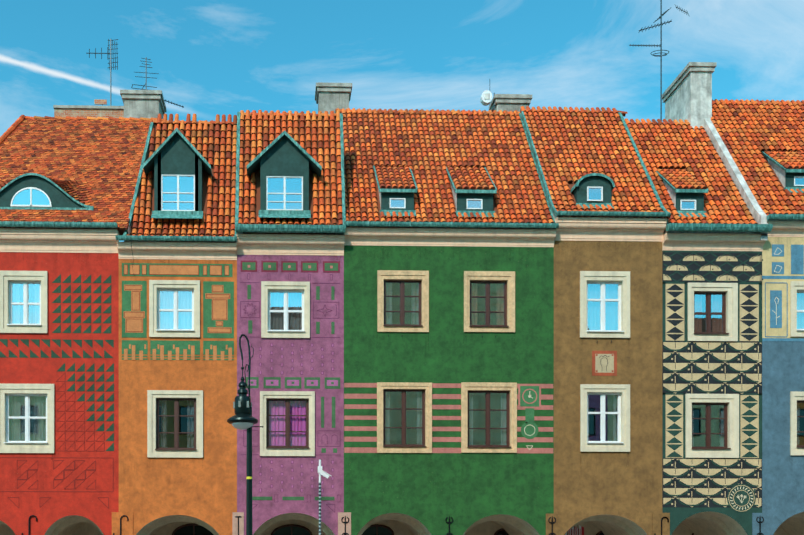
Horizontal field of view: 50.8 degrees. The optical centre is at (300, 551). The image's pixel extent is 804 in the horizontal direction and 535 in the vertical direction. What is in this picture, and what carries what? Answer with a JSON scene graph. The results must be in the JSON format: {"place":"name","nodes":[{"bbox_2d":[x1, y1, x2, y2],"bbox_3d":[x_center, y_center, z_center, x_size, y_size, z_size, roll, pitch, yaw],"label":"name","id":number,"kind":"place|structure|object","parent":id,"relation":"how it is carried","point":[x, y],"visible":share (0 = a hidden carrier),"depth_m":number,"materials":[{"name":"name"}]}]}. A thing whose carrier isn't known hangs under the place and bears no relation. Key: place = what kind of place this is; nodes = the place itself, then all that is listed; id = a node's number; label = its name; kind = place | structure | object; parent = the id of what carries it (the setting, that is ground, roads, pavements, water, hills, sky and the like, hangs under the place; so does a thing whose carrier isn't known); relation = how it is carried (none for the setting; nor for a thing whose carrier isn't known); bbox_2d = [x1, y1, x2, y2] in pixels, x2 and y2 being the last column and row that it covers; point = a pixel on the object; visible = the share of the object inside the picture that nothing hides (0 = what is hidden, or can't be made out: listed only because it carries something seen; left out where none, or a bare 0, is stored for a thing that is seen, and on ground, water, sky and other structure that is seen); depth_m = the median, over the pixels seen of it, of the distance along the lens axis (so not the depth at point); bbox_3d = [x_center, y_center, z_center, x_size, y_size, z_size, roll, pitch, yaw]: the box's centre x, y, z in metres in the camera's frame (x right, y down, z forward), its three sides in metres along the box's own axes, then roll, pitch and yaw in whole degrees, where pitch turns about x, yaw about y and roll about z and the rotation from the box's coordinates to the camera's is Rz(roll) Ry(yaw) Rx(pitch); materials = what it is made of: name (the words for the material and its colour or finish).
{"place":"outdoors","nodes":[
{"label":"outdoors","id":0,"kind":"place"},
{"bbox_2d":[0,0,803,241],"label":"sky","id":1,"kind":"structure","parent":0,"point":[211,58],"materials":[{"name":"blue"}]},
{"bbox_2d":[25,237,790,494],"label":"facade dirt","id":2,"kind":"structure","parent":0,"point":[377,257],"depth_m":24.90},
{"bbox_2d":[344,221,558,534],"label":"green house","id":3,"kind":"structure","parent":0,"point":[448,372],"depth_m":24.96,"materials":[{"name":"paint"}]},
{"label":"ground","id":4,"kind":"structure","parent":0,"visible":0},
{"bbox_2d":[0,221,118,534],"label":"red house","id":5,"kind":"structure","parent":4,"relation":"on","point":[59,398],"depth_m":24.67,"materials":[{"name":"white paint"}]},
{"bbox_2d":[113,235,236,534],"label":"orange house","id":6,"kind":"structure","parent":4,"relation":"on","point":[177,353],"depth_m":24.75,"materials":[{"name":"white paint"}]},
{"bbox_2d":[0,99,803,242],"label":"roofs","id":7,"kind":"structure","parent":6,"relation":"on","point":[737,161],"depth_m":25.93,"materials":[{"name":"brown tile"}]},
{"bbox_2d":[53,0,716,131],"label":"chimneys","id":8,"kind":"object","parent":7,"relation":"on","point":[686,94],"visible":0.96,"depth_m":28.78,"materials":[{"name":"concrete"}]},
{"bbox_2d":[227,334,262,534],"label":"street lamp","id":9,"kind":"object","parent":4,"relation":"on","point":[242,418],"visible":1,"depth_m":20.74,"materials":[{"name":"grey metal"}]},
{"bbox_2d":[235,224,348,534],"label":"purple house","id":10,"kind":"structure","parent":4,"relation":"on","point":[290,318],"depth_m":24.84,"materials":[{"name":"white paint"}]},
{"bbox_2d":[318,460,330,534],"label":"cctv pole","id":11,"kind":"object","parent":4,"relation":"on","point":[323,473],"visible":1,"depth_m":22.33,"materials":[{"name":"white metal"}]},
{"bbox_2d":[112,512,770,534],"bbox_3d":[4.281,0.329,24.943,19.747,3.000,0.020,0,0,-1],"label":"piers","id":12,"kind":"structure","parent":4,"relation":"on","point":[126,527],"depth_m":25.01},
{"bbox_2d":[554,211,669,534],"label":"building facade","id":13,"kind":"structure","parent":4,"relation":"on","point":[607,362],"depth_m":25.07,"materials":[{"name":"brown paint"}]},
{"bbox_2d":[654,223,772,534],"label":"building facade","id":14,"kind":"structure","parent":4,"relation":"on","point":[711,383],"depth_m":25.15,"materials":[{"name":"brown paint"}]},
{"bbox_2d":[762,213,803,534],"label":"blue house","id":15,"kind":"structure","parent":4,"relation":"on","point":[783,384],"depth_m":25.21,"materials":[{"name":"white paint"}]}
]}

